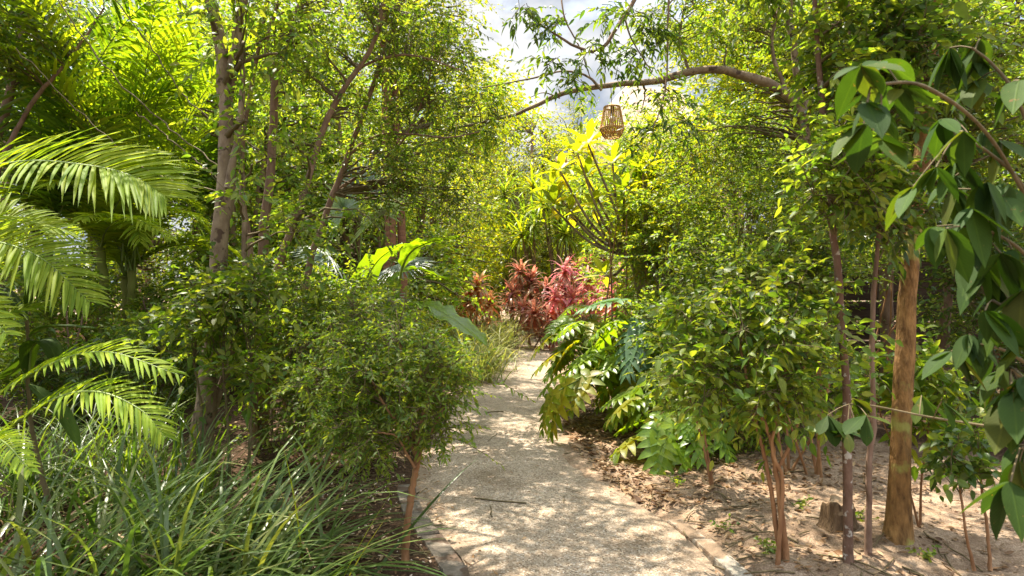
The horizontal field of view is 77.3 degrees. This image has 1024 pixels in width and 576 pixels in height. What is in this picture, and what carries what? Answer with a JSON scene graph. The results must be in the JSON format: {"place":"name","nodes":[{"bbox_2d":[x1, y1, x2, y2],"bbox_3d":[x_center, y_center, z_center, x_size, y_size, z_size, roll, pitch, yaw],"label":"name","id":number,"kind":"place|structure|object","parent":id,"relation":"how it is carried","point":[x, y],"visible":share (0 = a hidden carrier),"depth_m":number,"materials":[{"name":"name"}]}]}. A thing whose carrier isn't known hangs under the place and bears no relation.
{"place":"outdoors","nodes":[
{"label":"outdoors","id":0,"kind":"place"},
{"bbox_2d":[0,289,1023,575],"bbox_3d":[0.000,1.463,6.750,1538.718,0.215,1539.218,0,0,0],"label":"ground","id":1,"kind":"structure","parent":0,"point":[946,517],"depth_m":4.38,"materials":[{"name":"soil"}]},
{"bbox_2d":[0,245,77,413],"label":"shrub","id":2,"kind":"object","parent":1,"relation":"on","point":[18,282],"visible":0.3,"depth_m":6.90,"materials":[{"name":"green plant"}]},
{"bbox_2d":[0,269,97,501],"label":"broadleaf plant","id":3,"kind":"object","parent":1,"relation":"on","point":[25,361],"visible":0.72,"depth_m":3.51,"materials":[{"name":"green plant"}]},
{"bbox_2d":[0,0,119,176],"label":"tree","id":4,"kind":"object","parent":1,"relation":"on","point":[41,47],"visible":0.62,"depth_m":6.97,"materials":[{"name":"green plant"}]},
{"bbox_2d":[0,231,121,400],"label":"shrub","id":5,"kind":"object","parent":1,"relation":"on","point":[91,331],"visible":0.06,"depth_m":8.94,"materials":[{"name":"green plant"}]},
{"bbox_2d":[0,393,135,539],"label":"grass clump","id":6,"kind":"object","parent":1,"relation":"on","point":[13,492],"visible":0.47,"depth_m":4.04,"materials":[{"name":"green plant"}]},
{"bbox_2d":[0,265,153,431],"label":"shrub","id":7,"kind":"object","parent":1,"relation":"on","point":[38,336],"visible":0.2,"depth_m":7.05,"materials":[{"name":"green plant"}]},
{"bbox_2d":[0,0,153,366],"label":"tree","id":8,"kind":"object","parent":1,"relation":"on","point":[73,13],"depth_m":10.96,"materials":[{"name":"green plant"}]},
{"bbox_2d":[0,298,187,479],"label":"palm","id":9,"kind":"object","parent":1,"relation":"on","point":[103,400],"visible":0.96,"depth_m":2.95,"materials":[{"name":"green plant"}]},
{"bbox_2d":[0,239,190,397],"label":"shrub","id":10,"kind":"object","parent":1,"relation":"on","point":[117,274],"visible":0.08,"depth_m":9.30,"materials":[{"name":"green plant"}]},
{"bbox_2d":[0,126,207,347],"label":"palm","id":11,"kind":"object","parent":1,"relation":"on","point":[156,193],"visible":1,"depth_m":3.53,"materials":[{"name":"green plant"}]},
{"bbox_2d":[0,0,208,344],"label":"tree","id":12,"kind":"object","parent":1,"relation":"on","point":[146,264],"visible":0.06,"depth_m":13.45,"materials":[{"name":"green plant"}]},
{"bbox_2d":[0,155,210,391],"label":"palm","id":13,"kind":"object","parent":1,"relation":"on","point":[100,248],"visible":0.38,"depth_m":7.72,"materials":[{"name":"green plant"}]},
{"bbox_2d":[0,0,216,413],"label":"palm","id":14,"kind":"object","parent":1,"relation":"on","point":[35,127],"visible":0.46,"depth_m":7.34,"materials":[{"name":"green plant"}]},
{"bbox_2d":[1,299,232,430],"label":"shrub","id":15,"kind":"object","parent":1,"relation":"on","point":[82,368],"visible":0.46,"depth_m":6.44,"materials":[{"name":"green plant"}]},
{"bbox_2d":[9,0,230,309],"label":"tree","id":16,"kind":"object","parent":1,"relation":"on","point":[176,232],"visible":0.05,"depth_m":20.01,"materials":[{"name":"green plant"}]},
{"bbox_2d":[0,194,241,399],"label":"palm","id":17,"kind":"object","parent":1,"relation":"on","point":[112,249],"visible":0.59,"depth_m":8.09,"materials":[{"name":"green plant"}]},
{"bbox_2d":[0,432,246,575],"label":"grass clump","id":18,"kind":"object","parent":1,"relation":"on","point":[26,542],"visible":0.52,"depth_m":3.26,"materials":[{"name":"green plant"}]},
{"bbox_2d":[0,358,253,532],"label":"grass clump","id":19,"kind":"object","parent":1,"relation":"on","point":[69,466],"visible":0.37,"depth_m":4.29,"materials":[{"name":"green plant"}]},
{"bbox_2d":[4,373,283,519],"bbox_3d":[-2.603,1.030,4.526,1.973,1.049,1.750,0,0,45],"label":"grass clump","id":20,"kind":"object","parent":1,"relation":"on","point":[128,453],"visible":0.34,"depth_m":4.43,"materials":[{"name":"green plant"}]},
{"bbox_2d":[0,0,295,404],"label":"palm","id":21,"kind":"object","parent":1,"relation":"on","point":[155,139],"visible":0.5,"depth_m":7.62,"materials":[{"name":"green plant"}]},
{"bbox_2d":[57,258,241,421],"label":"shrub","id":22,"kind":"object","parent":1,"relation":"on","point":[145,302],"visible":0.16,"depth_m":7.96,"materials":[{"name":"green plant"}]},
{"bbox_2d":[19,0,310,354],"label":"tree","id":23,"kind":"object","parent":1,"relation":"on","point":[210,45],"visible":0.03,"depth_m":12.84,"materials":[{"name":"green plant"}]},
{"bbox_2d":[0,422,332,575],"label":"grass clump","id":24,"kind":"object","parent":1,"relation":"on","point":[91,518],"visible":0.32,"depth_m":3.37,"materials":[{"name":"green plant"}]},
{"bbox_2d":[0,435,340,575],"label":"grass clump","id":25,"kind":"object","parent":1,"relation":"on","point":[94,567],"visible":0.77,"depth_m":2.89,"materials":[{"name":"green plant"}]},
{"bbox_2d":[4,376,342,559],"bbox_3d":[-2.092,1.046,4.043,1.937,1.032,1.801,0,0,34],"label":"grass clump","id":26,"kind":"object","parent":1,"relation":"on","point":[183,466],"visible":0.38,"depth_m":4.08,"materials":[{"name":"green plant"}]},
{"bbox_2d":[87,236,286,409],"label":"shrub","id":27,"kind":"object","parent":1,"relation":"on","point":[161,285],"visible":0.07,"depth_m":8.94,"materials":[{"name":"green plant"}]},
{"bbox_2d":[64,25,350,265],"bbox_3d":[-5.166,-1.550,11.468,4.842,6.113,5.355,0,0,0],"label":"tree","id":28,"kind":"object","parent":1,"relation":"on","point":[208,148],"visible":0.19,"depth_m":11.07,"materials":[{"name":"green plant"}]},
{"bbox_2d":[116,232,320,497],"bbox_3d":[-1.991,0.541,4.571,1.434,1.924,1.280,0,0,0],"label":"shrub","id":29,"kind":"object","parent":1,"relation":"on","point":[223,303],"visible":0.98,"depth_m":4.51,"materials":[{"name":"green plant"}]},
{"bbox_2d":[62,1,375,375],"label":"tree","id":30,"kind":"object","parent":1,"relation":"on","point":[301,111],"visible":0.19,"depth_m":10.27,"materials":[{"name":"green plant"}]},
{"bbox_2d":[0,422,445,575],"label":"grass clump","id":31,"kind":"object","parent":1,"relation":"on","point":[208,571],"visible":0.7,"depth_m":2.97,"materials":[{"name":"green plant"}]},
{"bbox_2d":[54,427,398,575],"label":"grass clump","id":32,"kind":"object","parent":1,"relation":"on","point":[276,505],"visible":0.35,"depth_m":3.59,"materials":[{"name":"green plant"}]},
{"bbox_2d":[99,0,367,469],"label":"tree","id":33,"kind":"object","parent":1,"relation":"on","point":[230,65],"visible":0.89,"depth_m":4.88,"materials":[{"name":"green plant"}]},
{"bbox_2d":[93,248,401,434],"bbox_3d":[-2.703,0.551,6.542,3.142,1.915,1.709,0,0,0],"label":"shrub","id":34,"kind":"object","parent":1,"relation":"on","point":[325,279],"visible":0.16,"depth_m":6.47,"materials":[{"name":"green plant"}]},
{"bbox_2d":[21,421,477,575],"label":"grass clump","id":35,"kind":"object","parent":1,"relation":"on","point":[274,534],"visible":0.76,"depth_m":3.12,"materials":[{"name":"green plant"}]},
{"bbox_2d":[184,11,377,358],"bbox_3d":[-4.695,-1.664,12.014,4.088,6.578,3.851,0,0,37],"label":"tree","id":36,"kind":"object","parent":1,"relation":"on","point":[304,165],"visible":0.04,"depth_m":11.80,"materials":[{"name":"green plant"}]},
{"bbox_2d":[176,1,452,341],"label":"tree","id":37,"kind":"object","parent":1,"relation":"on","point":[321,157],"visible":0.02,"depth_m":14.53,"materials":[{"name":"green plant"}]},
{"bbox_2d":[218,245,436,486],"bbox_3d":[-1.544,0.704,5.232,1.868,2.139,1.742,0,0,0],"label":"shrub","id":38,"kind":"object","parent":1,"relation":"on","point":[305,314],"visible":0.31,"depth_m":5.24,"materials":[{"name":"green plant"}]},
{"bbox_2d":[195,0,494,340],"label":"tree","id":39,"kind":"object","parent":1,"relation":"on","point":[419,281],"visible":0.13,"depth_m":12.10,"materials":[{"name":"green plant"}]},
{"bbox_2d":[202,0,501,448],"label":"tree","id":40,"kind":"object","parent":1,"relation":"on","point":[320,6],"visible":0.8,"depth_m":5.69,"materials":[{"name":"green plant"}]},
{"bbox_2d":[290,159,444,400],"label":"fan palm","id":41,"kind":"object","parent":1,"relation":"on","point":[345,202],"visible":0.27,"depth_m":8.20,"materials":[{"name":"green plant"}]},
{"bbox_2d":[247,65,503,356],"bbox_3d":[-2.870,-1.704,13.086,4.899,6.906,5.003,0,0,-19],"label":"tree","id":42,"kind":"object","parent":1,"relation":"on","point":[430,236],"visible":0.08,"depth_m":13.04,"materials":[{"name":"green plant"}]},
{"bbox_2d":[262,276,535,561],"bbox_3d":[-0.650,0.721,3.494,1.506,1.584,0.975,0,0,21],"label":"tree","id":43,"kind":"object","parent":1,"relation":"on","point":[373,384],"visible":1,"depth_m":3.38,"materials":[{"name":"green plant"}]},
{"bbox_2d":[296,0,526,434],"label":"tree","id":44,"kind":"object","parent":1,"relation":"on","point":[397,183],"visible":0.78,"depth_m":6.49,"materials":[{"name":"green plant"}]},
{"bbox_2d":[345,235,486,406],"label":"banana plant","id":45,"kind":"object","parent":1,"relation":"on","point":[409,252],"visible":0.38,"depth_m":6.90,"materials":[{"name":"green plant"}]},
{"bbox_2d":[306,0,540,305],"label":"tree","id":46,"kind":"object","parent":1,"relation":"on","point":[401,236],"visible":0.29,"depth_m":10.04,"materials":[{"name":"green plant"}]},
{"bbox_2d":[316,48,544,333],"bbox_3d":[-2.047,-2.245,16.569,5.904,7.973,5.865,0,0,-4],"label":"tree","id":47,"kind":"object","parent":1,"relation":"on","point":[464,248],"visible":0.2,"depth_m":16.41,"materials":[{"name":"green plant"}]},
{"bbox_2d":[397,484,469,575],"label":"kerb","id":48,"kind":"structure","parent":1,"relation":"on","point":[448,559],"depth_m":3.76,"materials":[{"name":"concrete"}]},
{"bbox_2d":[396,148,523,322],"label":"tree","id":49,"kind":"object","parent":1,"relation":"on","point":[488,176],"visible":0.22,"depth_m":19.79,"materials":[{"name":"green plant"}]},
{"bbox_2d":[415,251,504,337],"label":"shrub","id":50,"kind":"object","parent":1,"relation":"on","point":[452,295],"visible":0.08,"depth_m":17.03,"materials":[{"name":"green plant"}]},
{"bbox_2d":[451,269,504,340],"bbox_3d":[-0.715,0.556,13.551,1.074,1.939,1.101,0,0,28],"label":"cordyline","id":51,"kind":"object","parent":1,"relation":"on","point":[489,308],"visible":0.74,"depth_m":13.44,"materials":[{"name":"brown plant"}]},
{"bbox_2d":[437,329,528,385],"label":"grass clump","id":52,"kind":"object","parent":1,"relation":"on","point":[489,378],"visible":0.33,"depth_m":10.07,"materials":[{"name":"plant"}]},
{"bbox_2d":[438,308,531,362],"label":"grass clump","id":53,"kind":"object","parent":1,"relation":"on","point":[487,333],"visible":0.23,"depth_m":12.98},
{"bbox_2d":[445,319,535,374],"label":"grass clump","id":54,"kind":"object","parent":1,"relation":"on","point":[498,358],"visible":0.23,"depth_m":11.47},
{"bbox_2d":[428,97,560,327],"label":"tree","id":55,"kind":"object","parent":1,"relation":"on","point":[512,223],"visible":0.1,"depth_m":22.92,"materials":[{"name":"green plant"}]},
{"bbox_2d":[463,313,537,357],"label":"grass clump","id":56,"kind":"object","parent":1,"relation":"on","point":[509,337],"visible":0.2,"depth_m":14.06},
{"bbox_2d":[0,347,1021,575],"bbox_3d":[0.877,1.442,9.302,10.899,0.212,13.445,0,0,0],"label":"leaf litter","id":57,"kind":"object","parent":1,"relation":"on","point":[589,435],"visible":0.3,"depth_m":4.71,"materials":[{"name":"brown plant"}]},
{"bbox_2d":[495,275,542,346],"bbox_3d":[0.147,0.567,16.163,1.034,1.924,1.461,0,0,-39],"label":"cordyline","id":58,"kind":"object","parent":1,"relation":"on","point":[519,301],"visible":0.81,"depth_m":16.18,"materials":[{"name":"brown plant"}]},
{"bbox_2d":[505,256,545,344],"bbox_3d":[0.388,0.335,16.729,1.205,2.379,1.096,0,0,0],"label":"cordyline","id":59,"kind":"object","parent":1,"relation":"on","point":[531,276],"visible":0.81,"depth_m":16.67,"materials":[{"name":"brown plant"}]},
{"bbox_2d":[476,140,577,328],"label":"tree","id":60,"kind":"object","parent":1,"relation":"on","point":[518,206],"visible":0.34,"depth_m":22.91,"materials":[{"name":"green plant"}]},
{"bbox_2d":[444,74,630,325],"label":"tree","id":61,"kind":"object","parent":1,"relation":"on","point":[548,148],"visible":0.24,"depth_m":25.09,"materials":[{"name":"green plant"}]},
{"bbox_2d":[516,298,564,350],"bbox_3d":[0.730,0.841,15.438,1.390,1.434,0.968,0,0,0],"label":"cordyline","id":62,"kind":"object","parent":1,"relation":"on","point":[535,321],"visible":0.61,"depth_m":15.36,"materials":[{"name":"brown plant"}]},
{"bbox_2d":[484,163,612,338],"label":"yucca","id":63,"kind":"object","parent":1,"relation":"on","point":[560,227],"visible":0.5,"depth_m":18.67,"materials":[{"name":"green plant"}]},
{"bbox_2d":[510,98,609,320],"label":"tree","id":64,"kind":"object","parent":1,"relation":"on","point":[567,127],"visible":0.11,"depth_m":25.81,"materials":[{"name":"green plant"}]},
{"bbox_2d":[539,255,593,336],"bbox_3d":[1.276,0.342,15.194,1.381,2.369,1.159,0,0,0],"label":"cordyline","id":65,"kind":"object","parent":1,"relation":"on","point":[563,283],"visible":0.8,"depth_m":15.10,"materials":[{"name":"brown plant"}]},
{"bbox_2d":[527,151,635,318],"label":"tree","id":66,"kind":"object","parent":1,"relation":"on","point":[568,193],"visible":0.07,"depth_m":21.54,"materials":[{"name":"green plant"}]},
{"bbox_2d":[530,305,639,408],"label":"split leaf plant","id":67,"kind":"object","parent":1,"relation":"on","point":[560,323],"visible":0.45,"depth_m":7.50,"materials":[{"name":"green plant"}]},
{"bbox_2d":[573,265,610,338],"bbox_3d":[1.996,0.451,15.597,1.025,2.154,1.375,0,0,-22],"label":"cordyline","id":68,"kind":"object","parent":1,"relation":"on","point":[588,287],"visible":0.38,"depth_m":15.53,"materials":[{"name":"brown plant"}]},
{"bbox_2d":[525,118,666,330],"bbox_3d":[1.162,-0.333,8.388,1.995,3.691,1.476,0,0,0],"label":"frangipani","id":69,"kind":"object","parent":1,"relation":"on","point":[587,166],"visible":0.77,"depth_m":8.44,"materials":[{"name":"green plant"}]},
{"bbox_2d":[574,243,655,341],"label":"shrub","id":70,"kind":"object","parent":1,"relation":"on","point":[586,273],"visible":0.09,"depth_m":12.21,"materials":[{"name":"green plant"}]},
{"bbox_2d":[538,320,692,442],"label":"split leaf plant","id":71,"kind":"object","parent":1,"relation":"on","point":[576,387],"visible":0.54,"depth_m":6.43,"materials":[{"name":"green plant"}]},
{"bbox_2d":[574,298,669,413],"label":"split leaf plant","id":72,"kind":"object","parent":1,"relation":"on","point":[630,354],"visible":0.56,"depth_m":6.30,"materials":[{"name":"green plant"}]},
{"bbox_2d":[556,94,701,310],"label":"tree","id":73,"kind":"object","parent":1,"relation":"on","point":[599,256],"visible":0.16,"depth_m":16.37,"materials":[{"name":"green plant"}]},
{"bbox_2d":[581,137,710,321],"bbox_3d":[1.962,-0.323,9.201,1.908,3.698,1.605,0,0,0],"label":"dracaena","id":74,"kind":"object","parent":1,"relation":"on","point":[638,174],"visible":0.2,"depth_m":9.08,"materials":[{"name":"green plant"}]},
{"bbox_2d":[599,134,704,408],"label":"shrub","id":75,"kind":"object","parent":1,"relation":"on","point":[629,228],"visible":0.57,"depth_m":7.79,"materials":[{"name":"green plant"}]},
{"bbox_2d":[562,86,746,320],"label":"thatched house","id":76,"kind":"structure","parent":1,"relation":"on","point":[633,98],"depth_m":28.40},
{"bbox_2d":[431,0,878,419],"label":"tree","id":77,"kind":"object","parent":1,"relation":"on","point":[755,115],"visible":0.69,"depth_m":7.30,"materials":[{"name":"green plant"}]},
{"bbox_2d":[599,92,624,139],"bbox_3d":[1.094,-1.937,7.000,0.276,0.593,0.276,0,0,0],"label":"lantern","id":78,"kind":"object","parent":77,"relation":"hanging from","point":[612,116],"visible":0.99,"depth_m":6.93,"materials":[{"name":"wicker"}]},
{"bbox_2d":[589,137,745,385],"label":"shrub","id":79,"kind":"object","parent":1,"relation":"on","point":[696,213],"visible":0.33,"depth_m":7.42,"materials":[{"name":"green plant"}]},
{"bbox_2d":[600,380,737,475],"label":"split leaf plant","id":80,"kind":"object","parent":1,"relation":"on","point":[673,452],"visible":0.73,"depth_m":5.32,"materials":[{"name":"green plant"}]},
{"bbox_2d":[591,73,748,299],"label":"shrub","id":81,"kind":"object","parent":1,"relation":"on","point":[647,117],"visible":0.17,"depth_m":9.08,"materials":[{"name":"green plant"}]},
{"bbox_2d":[571,75,791,335],"bbox_3d":[3.659,-1.571,14.192,4.695,6.618,4.794,0,0,8],"label":"tree","id":82,"kind":"object","parent":1,"relation":"on","point":[677,160],"visible":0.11,"depth_m":13.71,"materials":[{"name":"green plant"}]},
{"bbox_2d":[624,335,760,484],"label":"sapling","id":83,"kind":"object","parent":1,"relation":"on","point":[671,401],"visible":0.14,"depth_m":4.64,"materials":[{"name":"green plant"}]},
{"bbox_2d":[501,0,894,384],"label":"tree","id":84,"kind":"object","parent":1,"relation":"on","point":[530,13],"visible":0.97,"depth_m":6.22,"materials":[{"name":"green plant"}]},
{"bbox_2d":[667,519,752,575],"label":"kerb","id":85,"kind":"structure","parent":1,"relation":"on","point":[714,553],"depth_m":3.63,"materials":[{"name":"concrete"}]},
{"bbox_2d":[648,251,840,457],"bbox_3d":[2.169,0.860,5.979,1.605,2.448,1.852,0,0,38],"label":"shrub","id":86,"kind":"object","parent":1,"relation":"on","point":[749,443],"visible":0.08,"depth_m":5.78,"materials":[{"name":"green plant"}]},
{"bbox_2d":[609,192,890,441],"bbox_3d":[2.343,0.287,6.242,2.666,2.483,1.494,0,0,0],"label":"shrub","id":87,"kind":"object","parent":1,"relation":"on","point":[761,255],"visible":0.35,"depth_m":6.18,"materials":[{"name":"green plant"}]},
{"bbox_2d":[657,57,862,301],"bbox_3d":[5.521,-1.669,14.822,4.962,6.746,4.996,0,0,-12],"label":"tree","id":88,"kind":"object","parent":1,"relation":"on","point":[717,185],"visible":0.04,"depth_m":14.74,"materials":[{"name":"green plant"}]},
{"bbox_2d":[664,138,858,409],"bbox_3d":[2.759,-0.093,7.099,2.019,3.248,2.213,0,0,0],"label":"shrub","id":89,"kind":"object","parent":1,"relation":"on","point":[746,198],"visible":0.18,"depth_m":7.04,"materials":[{"name":"green plant"}]},
{"bbox_2d":[627,0,898,262],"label":"tree","id":90,"kind":"object","parent":1,"relation":"on","point":[736,88],"visible":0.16,"depth_m":9.52,"materials":[{"name":"green plant"}]},
{"bbox_2d":[626,244,903,565],"bbox_3d":[1.328,0.642,3.503,1.414,1.765,1.116,0,0,28],"label":"tree","id":91,"kind":"object","parent":1,"relation":"on","point":[730,364],"visible":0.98,"depth_m":3.38,"materials":[{"name":"green plant"}]},
{"bbox_2d":[743,305,881,477],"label":"shrub","id":92,"kind":"object","parent":1,"relation":"on","point":[817,463],"visible":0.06,"depth_m":4.99,"materials":[{"name":"green plant"}]},
{"bbox_2d":[747,171,888,432],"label":"shrub","id":93,"kind":"object","parent":1,"relation":"on","point":[837,390],"visible":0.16,"depth_m":6.40,"materials":[{"name":"green plant"}]},
{"bbox_2d":[696,0,958,564],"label":"tree","id":94,"kind":"object","parent":1,"relation":"on","point":[829,180],"visible":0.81,"depth_m":3.31,"materials":[{"name":"green plant"}]},
{"bbox_2d":[816,495,858,533],"bbox_3d":[2.017,1.415,3.947,0.327,0.230,0.331,0,0,43],"label":"tree stump","id":95,"kind":"object","parent":1,"relation":"on","point":[830,520],"visible":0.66,"depth_m":3.89,"materials":[{"name":"wood"}]},
{"bbox_2d":[698,0,1020,301],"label":"tree","id":96,"kind":"object","parent":1,"relation":"on","point":[775,186],"visible":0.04,"depth_m":12.20,"materials":[{"name":"green plant"}]},
{"bbox_2d":[771,262,1023,386],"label":"timber fence","id":97,"kind":"object","parent":1,"relation":"on","point":[863,313],"depth_m":8.74,"materials":[{"name":"wood"}]},
{"bbox_2d":[782,0,1023,555],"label":"tree","id":98,"kind":"object","parent":1,"relation":"on","point":[922,57],"visible":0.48,"depth_m":3.31,"materials":[{"name":"green plant"}]},
{"bbox_2d":[820,319,992,527],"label":"sapling","id":99,"kind":"object","parent":1,"relation":"on","point":[949,383],"visible":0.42,"depth_m":3.89,"materials":[{"name":"green plant"}]},
{"bbox_2d":[790,0,1023,423],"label":"tree","id":100,"kind":"object","parent":1,"relation":"on","point":[996,82],"visible":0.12,"depth_m":6.55,"materials":[{"name":"green plant"}]},
{"bbox_2d":[837,218,982,407],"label":"shrub","id":101,"kind":"object","parent":1,"relation":"on","point":[883,297],"visible":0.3,"depth_m":7.50,"materials":[{"name":"green plant"}]},
{"bbox_2d":[815,38,1023,542],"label":"leaf shrub","id":102,"kind":"object","parent":1,"relation":"on","point":[975,266],"visible":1,"depth_m":1.53,"materials":[{"name":"green plant"}]},
{"bbox_2d":[882,0,1022,545],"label":"tree","id":103,"kind":"object","parent":1,"relation":"on","point":[898,528],"visible":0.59,"depth_m":3.68,"materials":[{"name":"orange plant"}]},
{"bbox_2d":[893,172,1023,428],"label":"shrub","id":104,"kind":"object","parent":1,"relation":"on","point":[1019,233],"visible":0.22,"depth_m":6.32,"materials":[{"name":"green plant"}]},
{"bbox_2d":[916,407,1007,570],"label":"sapling","id":105,"kind":"object","parent":1,"relation":"on","point":[961,470],"visible":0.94,"depth_m":3.37,"materials":[{"name":"green plant"}]},
{"bbox_2d":[922,1,1023,320],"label":"tree","id":106,"kind":"object","parent":1,"relation":"on","point":[1004,176],"visible":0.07,"depth_m":8.19,"materials":[{"name":"green plant"}]},
{"bbox_2d":[958,0,1023,197],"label":"tree","id":107,"kind":"object","parent":1,"relation":"on","point":[1017,171],"visible":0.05,"depth_m":10.05,"materials":[{"name":"green plant"}]},
{"bbox_2d":[2,0,1023,288],"label":"sky","id":108,"kind":"structure","parent":0,"point":[572,8],"materials":[{"name":"white"}]},
{"bbox_2d":[415,337,721,575],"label":"path","id":109,"kind":"structure","parent":0,"point":[605,530],"depth_m":4.37,"materials":[{"name":"gravel"}]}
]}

